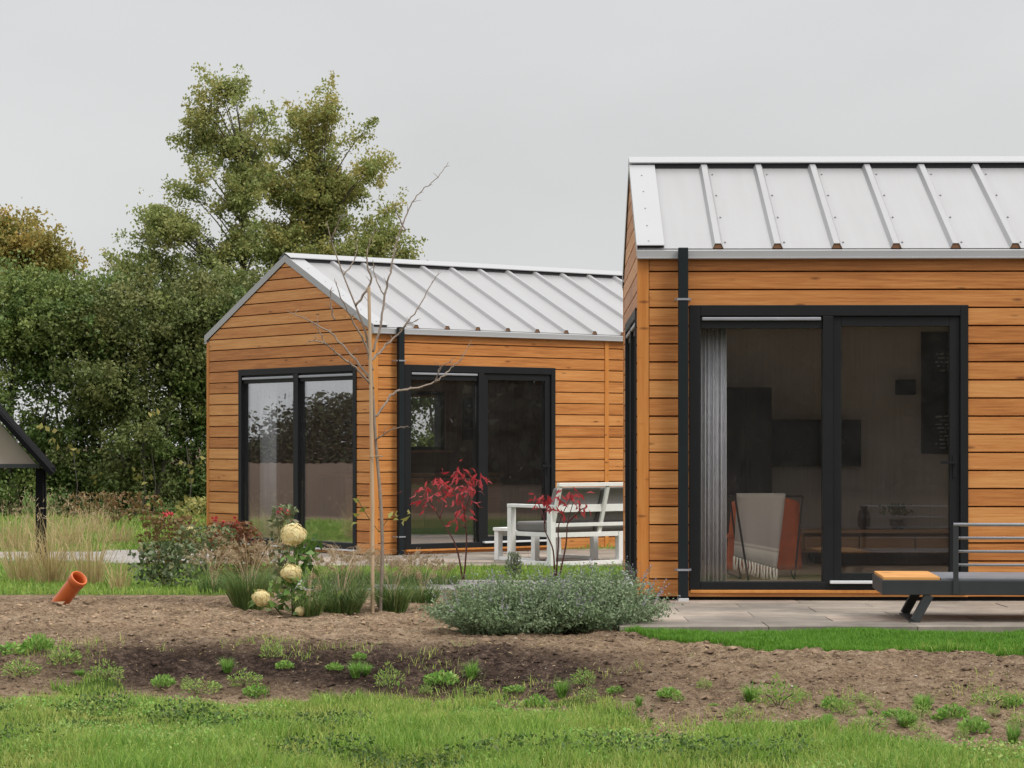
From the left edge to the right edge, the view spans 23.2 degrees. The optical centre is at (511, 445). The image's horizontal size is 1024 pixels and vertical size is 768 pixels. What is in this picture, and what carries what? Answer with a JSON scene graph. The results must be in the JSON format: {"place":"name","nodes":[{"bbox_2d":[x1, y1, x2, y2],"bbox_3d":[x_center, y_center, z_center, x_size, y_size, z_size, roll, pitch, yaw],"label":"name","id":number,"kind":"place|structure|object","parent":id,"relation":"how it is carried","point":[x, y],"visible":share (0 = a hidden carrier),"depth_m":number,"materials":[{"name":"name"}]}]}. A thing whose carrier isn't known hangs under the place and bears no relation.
{"place":"outdoors","nodes":[
{"label":"outdoors","id":0,"kind":"place"},
{"bbox_2d":[0,508,68,581],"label":"straw grass","id":1,"kind":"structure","parent":0,"point":[22,570],"depth_m":24.18,"materials":[{"name":"plant"}]},
{"bbox_2d":[7,487,80,539],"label":"straw grass","id":2,"kind":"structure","parent":0,"point":[33,530],"depth_m":34.30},
{"bbox_2d":[9,491,121,544],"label":"straw grass","id":3,"kind":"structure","parent":0,"point":[73,535],"depth_m":32.47,"materials":[{"name":"plant"}]},
{"bbox_2d":[42,503,143,584],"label":"straw grass","id":4,"kind":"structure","parent":0,"point":[86,571],"depth_m":23.36,"materials":[{"name":"plant"}]},
{"bbox_2d":[87,539,150,589],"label":"straw grass","id":5,"kind":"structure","parent":0,"point":[119,582],"depth_m":22.52,"materials":[{"name":"plant"}]},
{"bbox_2d":[78,508,175,544],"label":"straw grass","id":6,"kind":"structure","parent":0,"point":[120,536],"depth_m":33.04,"materials":[{"name":"plant"}]},
{"bbox_2d":[0,549,293,564],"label":"path","id":7,"kind":"structure","parent":0,"point":[120,556],"depth_m":29.31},
{"bbox_2d":[244,536,312,591],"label":"ornamental grass","id":8,"kind":"object","parent":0,"point":[259,571],"depth_m":22.09,"materials":[{"name":"green plant"}]},
{"bbox_2d":[280,548,621,566],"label":"patio","id":9,"kind":"structure","parent":0,"point":[479,558],"depth_m":29.14,"materials":[{"name":"concrete"}]},
{"bbox_2d":[493,527,597,560],"bbox_3d":[0.394,1.129,28.596,1.000,0.372,0.720,0,0,-40],"label":"garden table","id":10,"kind":"object","parent":9,"relation":"on","point":[499,532],"visible":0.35,"depth_m":28.54,"materials":[{"name":"wood"}]},
{"bbox_2d":[507,482,622,565],"bbox_3d":[1.015,0.863,27.868,2.010,0.905,0.905,0,0,-37],"label":"garden sofa","id":11,"kind":"object","parent":9,"relation":"on","point":[604,517],"visible":0.46,"depth_m":27.38,"materials":[{"name":"wood"}]},
{"bbox_2d":[298,580,629,589],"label":"path","id":12,"kind":"structure","parent":0,"point":[460,583],"depth_m":23.14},
{"bbox_2d":[0,446,1023,767],"bbox_3d":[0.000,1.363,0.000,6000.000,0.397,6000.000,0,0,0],"label":"ground","id":13,"kind":"structure","parent":0,"point":[180,674],"depth_m":15.40,"materials":[{"name":"soil"}]},
{"bbox_2d":[0,641,31,655],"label":"weed clump","id":14,"kind":"object","parent":13,"relation":"on","point":[8,646],"visible":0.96,"depth_m":15.80,"materials":[{"name":"green plant"}]},
{"bbox_2d":[0,656,42,676],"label":"weed clump","id":15,"kind":"object","parent":13,"relation":"on","point":[18,668],"visible":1,"depth_m":15.42,"materials":[{"name":"green plant"}]},
{"bbox_2d":[0,405,55,560],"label":"garden shelter","id":16,"kind":"object","parent":13,"relation":"on","point":[14,453],"visible":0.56,"depth_m":27.88,"materials":[{"name":"wood"}]},
{"bbox_2d":[0,497,60,549],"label":"straw grass","id":17,"kind":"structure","parent":13,"relation":"on","point":[8,532],"depth_m":31.35,"materials":[{"name":"plant"}]},
{"bbox_2d":[22,631,55,650],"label":"weed clump","id":18,"kind":"object","parent":13,"relation":"on","point":[40,642],"visible":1,"depth_m":15.87,"materials":[{"name":"green plant"}]},
{"bbox_2d":[0,198,91,507],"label":"autumn tree","id":19,"kind":"object","parent":13,"relation":"on","point":[40,243],"visible":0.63,"depth_m":52.48,"materials":[{"name":"green plant"}]},
{"bbox_2d":[0,494,120,583],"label":"straw grass","id":20,"kind":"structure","parent":13,"relation":"on","point":[51,567],"depth_m":23.65,"materials":[{"name":"plant"}]},
{"bbox_2d":[46,640,82,665],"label":"weed clump","id":21,"kind":"object","parent":13,"relation":"on","point":[61,653],"visible":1,"depth_m":15.64,"materials":[{"name":"green plant"}]},
{"bbox_2d":[0,266,129,515],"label":"hedge bush","id":22,"kind":"object","parent":13,"relation":"on","point":[26,322],"visible":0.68,"depth_m":46.22,"materials":[{"name":"green plant"}]},
{"bbox_2d":[50,571,86,604],"bbox_3d":[-3.467,1.197,19.161,0.510,0.468,0.137,0,0,40],"label":"drain pipe","id":23,"kind":"object","parent":13,"relation":"on","point":[73,585],"visible":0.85,"depth_m":19.06,"materials":[{"name":"orange plastic"}]},
{"bbox_2d":[0,250,169,513],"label":"hedge bush","id":24,"kind":"object","parent":13,"relation":"on","point":[79,422],"visible":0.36,"depth_m":46.45,"materials":[{"name":"green plant"}]},
{"bbox_2d":[49,491,148,533],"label":"straw grass","id":25,"kind":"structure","parent":13,"relation":"on","point":[93,524],"depth_m":37.07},
{"bbox_2d":[87,658,125,680],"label":"weed clump","id":26,"kind":"object","parent":13,"relation":"on","point":[106,672],"visible":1,"depth_m":15.34,"materials":[{"name":"green plant"}]},
{"bbox_2d":[60,491,165,524],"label":"perennial plant","id":27,"kind":"object","parent":13,"relation":"on","point":[133,503],"visible":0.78,"depth_m":41.35,"materials":[{"name":"brown plant"}]},
{"bbox_2d":[37,409,204,515],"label":"creeper","id":28,"kind":"object","parent":13,"relation":"on","point":[151,477],"visible":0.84,"depth_m":45.50,"materials":[{"name":"green plant"}]},
{"bbox_2d":[17,250,240,516],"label":"hedge bush","id":29,"kind":"object","parent":13,"relation":"on","point":[166,331],"visible":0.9,"depth_m":45.84,"materials":[{"name":"green plant"}]},
{"bbox_2d":[150,673,175,687],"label":"weed clump","id":30,"kind":"object","parent":13,"relation":"on","point":[162,681],"visible":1,"depth_m":15.26,"materials":[{"name":"green plant"}]},
{"bbox_2d":[127,540,203,587],"bbox_3d":[-3.173,1.104,22.827,0.706,0.479,0.558,0,0,0],"label":"rose bush","id":31,"kind":"object","parent":13,"relation":"on","point":[168,570],"visible":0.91,"depth_m":22.76,"materials":[{"name":"green plant"}]},
{"bbox_2d":[136,509,202,565],"bbox_3d":[-3.739,1.027,27.227,0.729,0.656,0.589,0,0,0],"label":"rose bush","id":32,"kind":"object","parent":13,"relation":"on","point":[160,526],"visible":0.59,"depth_m":27.16,"materials":[{"name":"green plant"}]},
{"bbox_2d":[92,279,254,515],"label":"hedge bush","id":33,"kind":"object","parent":13,"relation":"on","point":[195,388],"visible":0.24,"depth_m":46.17,"materials":[{"name":"green plant"}]},
{"bbox_2d":[174,496,206,526],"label":"perennial plant","id":34,"kind":"object","parent":13,"relation":"on","point":[192,507],"visible":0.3,"depth_m":39.84,"materials":[{"name":"yellow plant"}]},
{"bbox_2d":[99,62,284,292],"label":"tall tree","id":35,"kind":"object","parent":13,"relation":"on","point":[248,173],"visible":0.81,"depth_m":49.67,"materials":[{"name":"green plant"}]},
{"bbox_2d":[179,676,222,693],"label":"weed clump","id":36,"kind":"object","parent":13,"relation":"on","point":[211,686],"visible":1,"depth_m":15.14,"materials":[{"name":"green plant"}]},
{"bbox_2d":[169,524,241,576],"bbox_3d":[-3.076,1.068,24.993,0.769,0.564,0.623,0,0,17],"label":"rose bush","id":37,"kind":"object","parent":13,"relation":"on","point":[213,527],"visible":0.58,"depth_m":24.94,"materials":[{"name":"green plant"}]},
{"bbox_2d":[183,544,241,592],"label":"ornamental grass","id":38,"kind":"object","parent":13,"relation":"on","point":[206,584],"depth_m":21.68,"materials":[{"name":"green plant"}]},
{"bbox_2d":[162,256,272,512],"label":"hedge bush","id":39,"kind":"object","parent":13,"relation":"on","point":[240,281],"visible":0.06,"depth_m":46.71,"materials":[{"name":"green plant"}]},
{"bbox_2d":[200,516,262,561],"bbox_3d":[-3.160,1.077,28.051,0.728,0.548,0.615,0,0,0],"label":"rose bush","id":40,"kind":"object","parent":13,"relation":"on","point":[246,531],"visible":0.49,"depth_m":27.98,"materials":[{"name":"green plant"}]},
{"bbox_2d":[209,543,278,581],"bbox_3d":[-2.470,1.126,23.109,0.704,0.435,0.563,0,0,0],"label":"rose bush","id":41,"kind":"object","parent":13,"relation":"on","point":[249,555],"visible":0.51,"depth_m":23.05,"materials":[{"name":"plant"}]},
{"bbox_2d":[227,668,262,685],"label":"weed clump","id":42,"kind":"object","parent":13,"relation":"on","point":[237,678],"visible":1,"depth_m":15.24,"materials":[{"name":"green plant"}]},
{"bbox_2d":[209,531,283,610],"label":"ornamental grass","id":43,"kind":"object","parent":13,"relation":"on","point":[240,592],"depth_m":19.29,"materials":[{"name":"green plant"}]},
{"bbox_2d":[242,682,269,697],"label":"weed clump","id":44,"kind":"object","parent":13,"relation":"on","point":[247,690],"visible":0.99,"depth_m":15.13,"materials":[{"name":"green plant"}]},
{"bbox_2d":[266,503,304,596],"bbox_3d":[-1.909,0.891,21.008,0.300,0.807,0.276,0,0,-35],"label":"rose bush","id":45,"kind":"object","parent":13,"relation":"on","point":[289,514],"visible":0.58,"depth_m":20.98,"materials":[{"name":"green plant"}]},
{"bbox_2d":[247,523,342,616],"bbox_3d":[-1.635,0.936,18.702,0.538,0.703,0.563,0,0,39],"label":"hydrangea","id":46,"kind":"object","parent":13,"relation":"on","point":[291,574],"visible":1,"depth_m":18.68,"materials":[{"name":"beige plant"}]},
{"bbox_2d":[0,509,611,550],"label":"lawn","id":47,"kind":"structure","parent":13,"relation":"on","point":[138,527],"depth_m":39.06,"materials":[{"name":"green plant"}]},
{"bbox_2d":[284,568,337,616],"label":"ornamental grass","id":48,"kind":"object","parent":13,"relation":"on","point":[318,607],"depth_m":18.53,"materials":[{"name":"green plant"}]},
{"bbox_2d":[0,540,625,595],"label":"lawn","id":49,"kind":"structure","parent":13,"relation":"on","point":[6,585],"depth_m":24.84,"materials":[{"name":"green plant"}]},
{"bbox_2d":[290,547,357,588],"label":"ornamental grass","id":50,"kind":"object","parent":13,"relation":"on","point":[322,579],"depth_m":22.53,"materials":[{"name":"green plant"}]},
{"bbox_2d":[252,71,427,276],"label":"tall tree","id":51,"kind":"object","parent":13,"relation":"on","point":[319,194],"visible":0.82,"depth_m":50.74,"materials":[{"name":"green plant"}]},
{"bbox_2d":[300,543,392,613],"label":"ornamental grass","id":52,"kind":"object","parent":13,"relation":"on","point":[351,598],"depth_m":18.88,"materials":[{"name":"green plant"}]},
{"bbox_2d":[317,540,394,587],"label":"ornamental grass","id":53,"kind":"object","parent":13,"relation":"on","point":[360,576],"depth_m":22.63,"materials":[{"name":"green plant"}]},
{"bbox_2d":[367,287,382,612],"bbox_3d":[-1.048,0.062,19.065,0.122,2.550,0.057,0,0,0],"label":"wooden stake","id":54,"kind":"object","parent":13,"relation":"on","point":[371,456],"visible":0.91,"depth_m":19.06,"materials":[{"name":"brown wood"}]},
{"bbox_2d":[287,163,472,610],"bbox_3d":[-0.997,-0.433,19.127,1.462,3.542,0.708,0,0,-5],"label":"bare sapling","id":55,"kind":"object","parent":13,"relation":"on","point":[362,509],"visible":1,"depth_m":19.10,"materials":[{"name":"brown plant"}]},
{"bbox_2d":[373,661,404,688],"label":"weed clump","id":56,"kind":"object","parent":13,"relation":"on","point":[389,681],"visible":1,"depth_m":15.20,"materials":[{"name":"green plant"}]},
{"bbox_2d":[359,551,430,612],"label":"ornamental grass","id":57,"kind":"object","parent":13,"relation":"on","point":[399,600],"depth_m":19.15,"materials":[{"name":"green plant"}]},
{"bbox_2d":[0,688,819,767],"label":"dark weeds","id":58,"kind":"object","parent":13,"relation":"on","point":[375,755],"visible":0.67,"depth_m":12.16,"materials":[{"name":"green plant"}]},
{"bbox_2d":[204,253,623,555],"bbox_3d":[0.055,-0.479,33.309,7.302,3.859,4.046,0,0,-37],"label":"timber cabin","id":59,"kind":"object","parent":13,"relation":"on","point":[536,373],"visible":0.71,"depth_m":31.59,"materials":[{"name":"wood"}]},
{"bbox_2d":[260,383,276,537],"bbox_3d":[-3.144,0.110,32.080,0.080,2.200,0.343,0,0,-37],"label":"curtain","id":60,"kind":"object","parent":59,"relation":"hanging from","point":[268,457],"visible":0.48,"depth_m":32.04,"materials":[{"name":"fabric"}]},
{"bbox_2d":[238,364,357,550],"bbox_3d":[-2.660,0.152,30.978,0.155,2.244,2.736,0,0,-37],"label":"gable window","id":61,"kind":"structure","parent":59,"relation":"in","point":[299,376],"depth_m":30.95,"materials":[{"name":"paint"}]},
{"bbox_2d":[319,473,502,530],"bbox_3d":[-1.357,0.765,34.026,2.640,0.760,0.618,0,0,-37],"label":"kitchen counter","id":62,"kind":"object","parent":59,"relation":"in","point":[336,502],"visible":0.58,"depth_m":33.80,"materials":[{"name":"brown wood"}]},
{"bbox_2d":[345,479,352,529],"bbox_3d":[-1.951,0.785,33.212,0.635,0.680,0.038,0,0,-37],"label":"cupboard door","id":63,"kind":"structure","parent":62,"relation":"in","point":[348,482],"depth_m":33.03,"materials":[{"name":"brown wood"}]},
{"bbox_2d":[411,478,423,527],"bbox_3d":[-1.442,0.785,33.594,0.635,0.680,0.038,0,0,-37],"label":"cupboard door","id":64,"kind":"structure","parent":62,"relation":"in","point":[417,521],"depth_m":33.72,"materials":[{"name":"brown wood"}]},
{"bbox_2d":[424,478,462,527],"bbox_3d":[-0.930,0.785,33.985,0.635,0.680,0.038,0,0,-37],"label":"cupboard door","id":65,"kind":"structure","parent":62,"relation":"in","point":[431,519],"depth_m":33.97,"materials":[{"name":"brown wood"}]},
{"bbox_2d":[463,477,499,526],"bbox_3d":[-0.414,0.785,34.389,0.635,0.680,0.038,0,0,-37],"label":"cupboard door","id":66,"kind":"structure","parent":62,"relation":"in","point":[493,487],"depth_m":34.48,"materials":[{"name":"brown wood"}]},
{"bbox_2d":[411,391,452,451],"bbox_3d":[-1.446,-0.325,34.430,1.330,0.850,0.330,0,0,-37],"label":"back window","id":67,"kind":"structure","parent":59,"relation":"in","point":[438,400],"depth_m":34.80,"materials":[{"name":"paint"}]},
{"bbox_2d":[462,397,472,439],"bbox_3d":[-0.578,-0.370,35.015,0.280,0.600,0.034,0,0,-37],"label":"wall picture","id":68,"kind":"object","parent":59,"relation":"attached to","point":[467,418],"depth_m":34.96},
{"bbox_2d":[405,364,555,551],"bbox_3d":[-0.392,0.155,30.625,2.310,2.250,0.175,0,0,-37],"label":"glass door","id":69,"kind":"structure","parent":59,"relation":"in","point":[480,375],"depth_m":30.62,"materials":[{"name":"paint"}]},
{"bbox_2d":[384,549,449,585],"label":"ornamental grass","id":70,"kind":"object","parent":13,"relation":"on","point":[410,578],"depth_m":22.92,"materials":[{"name":"green plant"}]},
{"bbox_2d":[411,397,433,446],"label":"hedge bush","id":71,"kind":"object","parent":13,"relation":"on","point":[429,402],"visible":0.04,"depth_m":46.37,"materials":[{"name":"green plant"}]},
{"bbox_2d":[402,561,448,603],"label":"ornamental grass","id":72,"kind":"object","parent":13,"relation":"on","point":[418,597],"depth_m":19.88,"materials":[{"name":"green plant"}]},
{"bbox_2d":[423,669,459,685],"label":"weed clump","id":73,"kind":"object","parent":13,"relation":"on","point":[435,676],"visible":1,"depth_m":15.22,"materials":[{"name":"green plant"}]},
{"bbox_2d":[399,460,490,579],"bbox_3d":[-0.627,0.742,23.950,0.962,1.208,0.482,0,0,-12],"label":"red shrub","id":74,"kind":"object","parent":13,"relation":"on","point":[449,493],"visible":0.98,"depth_m":24.00,"materials":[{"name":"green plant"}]},
{"bbox_2d":[425,556,464,584],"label":"ornamental grass","id":75,"kind":"object","parent":13,"relation":"on","point":[454,579],"depth_m":23.24,"materials":[{"name":"green plant"}]},
{"bbox_2d":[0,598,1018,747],"bbox_3d":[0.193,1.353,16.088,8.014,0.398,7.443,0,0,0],"label":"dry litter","id":76,"kind":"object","parent":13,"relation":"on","point":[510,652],"visible":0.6,"depth_m":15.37,"materials":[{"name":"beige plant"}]},
{"bbox_2d":[410,563,610,635],"bbox_3d":[-0.004,1.050,16.931,1.392,0.504,1.047,0,0,0],"label":"catmint mound","id":77,"kind":"object","parent":13,"relation":"on","point":[489,613],"visible":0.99,"depth_m":16.76,"materials":[{"name":"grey plant"}]},
{"bbox_2d":[0,682,1023,767],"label":"clover","id":78,"kind":"object","parent":13,"relation":"on","point":[223,706],"visible":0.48,"depth_m":12.90,"materials":[{"name":"green plant"}]},
{"bbox_2d":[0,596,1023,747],"bbox_3d":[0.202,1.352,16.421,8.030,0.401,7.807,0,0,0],"label":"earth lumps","id":79,"kind":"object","parent":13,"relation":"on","point":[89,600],"visible":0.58,"depth_m":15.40,"materials":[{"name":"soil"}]},
{"bbox_2d":[504,551,522,579],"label":"silver tuft","id":80,"kind":"object","parent":13,"relation":"on","point":[514,561],"visible":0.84,"depth_m":24.58,"materials":[{"name":"green plant"}]},
{"bbox_2d":[5,630,1023,735],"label":"sparse grass","id":81,"kind":"structure","parent":13,"relation":"on","point":[704,719],"depth_m":15.00,"materials":[{"name":"plant"}]},
{"bbox_2d":[526,487,593,579],"bbox_3d":[0.472,0.875,24.116,0.669,0.947,0.329,0,0,0],"label":"red shrub","id":82,"kind":"object","parent":13,"relation":"on","point":[548,500],"visible":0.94,"depth_m":24.09,"materials":[{"name":"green plant"}]},
{"bbox_2d":[549,676,574,697],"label":"weed clump","id":83,"kind":"object","parent":13,"relation":"on","point":[562,690],"visible":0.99,"depth_m":14.63,"materials":[{"name":"green plant"}]},
{"bbox_2d":[515,556,683,633],"bbox_3d":[0.566,1.034,17.158,1.253,0.531,1.237,0,0,0],"label":"catmint mound","id":84,"kind":"object","parent":13,"relation":"on","point":[616,601],"visible":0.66,"depth_m":16.94,"materials":[{"name":"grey plant"}]},
{"bbox_2d":[751,672,804,705],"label":"weed clump","id":85,"kind":"object","parent":13,"relation":"on","point":[774,693],"visible":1,"depth_m":13.82,"materials":[{"name":"green plant"}]},
{"bbox_2d":[621,624,1023,656],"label":"lawn strip","id":86,"kind":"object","parent":13,"relation":"on","point":[830,639],"visible":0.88,"depth_m":16.04,"materials":[{"name":"green plant"}]},
{"bbox_2d":[622,156,1023,600],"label":"timber cabin","id":87,"kind":"object","parent":13,"relation":"on","point":[826,290],"visible":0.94,"depth_m":19.48,"materials":[{"name":"wood"}]},
{"bbox_2d":[622,308,636,589],"bbox_3d":[1.049,0.027,21.162,0.155,2.244,2.736,0,0,1],"label":"gable window","id":88,"kind":"structure","parent":87,"relation":"in","point":[631,324],"depth_m":21.10,"materials":[{"name":"paint"}]},
{"bbox_2d":[701,329,726,580],"bbox_3d":[1.602,-0.113,19.763,0.204,2.405,0.081,0,0,1],"label":"curtain","id":89,"kind":"object","parent":87,"relation":"hanging from","point":[713,454],"visible":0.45,"depth_m":19.76,"materials":[{"name":"fabric"}]},
{"bbox_2d":[727,387,771,545],"bbox_3d":[2.100,0.290,22.688,0.480,1.620,0.690,0,0,1],"label":"door frame","id":90,"kind":"object","parent":87,"relation":"on","point":[749,439],"visible":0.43,"depth_m":22.36,"materials":[{"name":"paint"}]},
{"bbox_2d":[727,495,802,579],"bbox_3d":[2.100,0.756,20.739,0.640,0.691,1.030,0,0,1],"label":"lounge chair","id":91,"kind":"object","parent":87,"relation":"on","point":[789,557],"visible":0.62,"depth_m":20.62,"materials":[{"name":"leather"}]},
{"bbox_2d":[733,493,785,579],"bbox_3d":[2.026,0.761,20.454,0.438,0.732,0.261,0,0,1],"label":"throw blanket","id":92,"kind":"object","parent":91,"relation":"on","point":[761,516],"visible":0.99,"depth_m":20.37,"materials":[{"name":"fabric"}]},
{"bbox_2d":[772,420,860,520],"bbox_3d":[2.806,0.234,23.048,0.840,0.937,0.099,0,0,1],"label":"television","id":93,"kind":"object","parent":87,"relation":"attached to","point":[796,442],"visible":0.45,"depth_m":23.00,"materials":[{"name":"paint"}]},
{"bbox_2d":[689,305,967,592],"bbox_3d":[2.475,0.030,19.480,2.177,2.250,0.175,0,0,1],"label":"glass door","id":94,"kind":"structure","parent":87,"relation":"in","point":[830,319],"depth_m":19.45,"materials":[{"name":"paint"}]},
{"bbox_2d":[800,528,947,565],"bbox_3d":[3.412,0.935,22.817,1.560,0.330,0.412,0,0,1],"label":"cabinet","id":95,"kind":"object","parent":87,"relation":"on","point":[904,540],"visible":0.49,"depth_m":22.62,"materials":[{"name":"brown wood"}]},
{"bbox_2d":[857,506,869,528],"bbox_3d":[3.222,0.663,22.796,0.120,0.214,0.120,0,0,1],"label":"vase","id":96,"kind":"object","parent":95,"relation":"on","point":[863,519],"visible":1,"depth_m":22.75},
{"bbox_2d":[879,502,913,528],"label":"potted plant","id":97,"kind":"object","parent":95,"relation":"on","point":[897,523],"visible":1,"depth_m":22.75,"materials":[{"name":"grey plant"}]},
{"bbox_2d":[895,380,915,394],"bbox_3d":[3.641,-0.535,23.044,0.180,0.140,0.110,0,0,1],"label":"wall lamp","id":98,"kind":"object","parent":87,"relation":"attached to","point":[905,387],"visible":1,"depth_m":22.99,"materials":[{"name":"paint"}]},
{"bbox_2d":[921,332,947,453],"bbox_3d":[4.136,-0.485,23.048,0.690,1.130,0.030,0,0,1],"label":"blackboard","id":99,"kind":"object","parent":87,"relation":"attached to","point":[934,392],"visible":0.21,"depth_m":23.04,"materials":[{"name":"black"}]},
{"bbox_2d":[827,695,859,715],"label":"weed clump","id":100,"kind":"object","parent":13,"relation":"on","point":[845,707],"visible":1,"depth_m":13.60,"materials":[{"name":"green plant"}]},
{"bbox_2d":[890,710,922,726],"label":"weed clump","id":101,"kind":"object","parent":13,"relation":"on","point":[904,721],"visible":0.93,"depth_m":13.31,"materials":[{"name":"green plant"}]},
{"bbox_2d":[934,701,969,718],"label":"weed clump","id":102,"kind":"object","parent":13,"relation":"on","point":[958,712],"visible":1,"depth_m":13.44,"materials":[{"name":"green plant"}]},
{"bbox_2d":[957,714,990,732],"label":"weed clump","id":103,"kind":"object","parent":13,"relation":"on","point":[976,723],"visible":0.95,"depth_m":13.08,"materials":[{"name":"green plant"}]},
{"bbox_2d":[971,685,1011,706],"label":"weed clump","id":104,"kind":"object","parent":13,"relation":"on","point":[986,696],"visible":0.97,"depth_m":13.72,"materials":[{"name":"green plant"}]},
{"bbox_2d":[1002,720,1022,743],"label":"weed clump","id":105,"kind":"object","parent":13,"relation":"on","point":[1014,735],"visible":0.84,"depth_m":12.83,"materials":[{"name":"green plant"}]},
{"bbox_2d":[0,637,1023,767],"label":"lawn grass","id":106,"kind":"structure","parent":0,"point":[398,737],"depth_m":12.42,"materials":[{"name":"plant"}]},
{"bbox_2d":[0,0,1023,445],"label":"sky","id":107,"kind":"structure","parent":0,"point":[537,111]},
{"bbox_2d":[618,600,1023,633],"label":"patio","id":108,"kind":"structure","parent":0,"point":[783,615],"depth_m":17.74,"materials":[{"name":"concrete"}]},
{"bbox_2d":[872,523,1023,622],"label":"platform bench","id":109,"kind":"object","parent":108,"relation":"on","point":[914,585],"visible":1,"depth_m":17.03,"materials":[{"name":"metal"}]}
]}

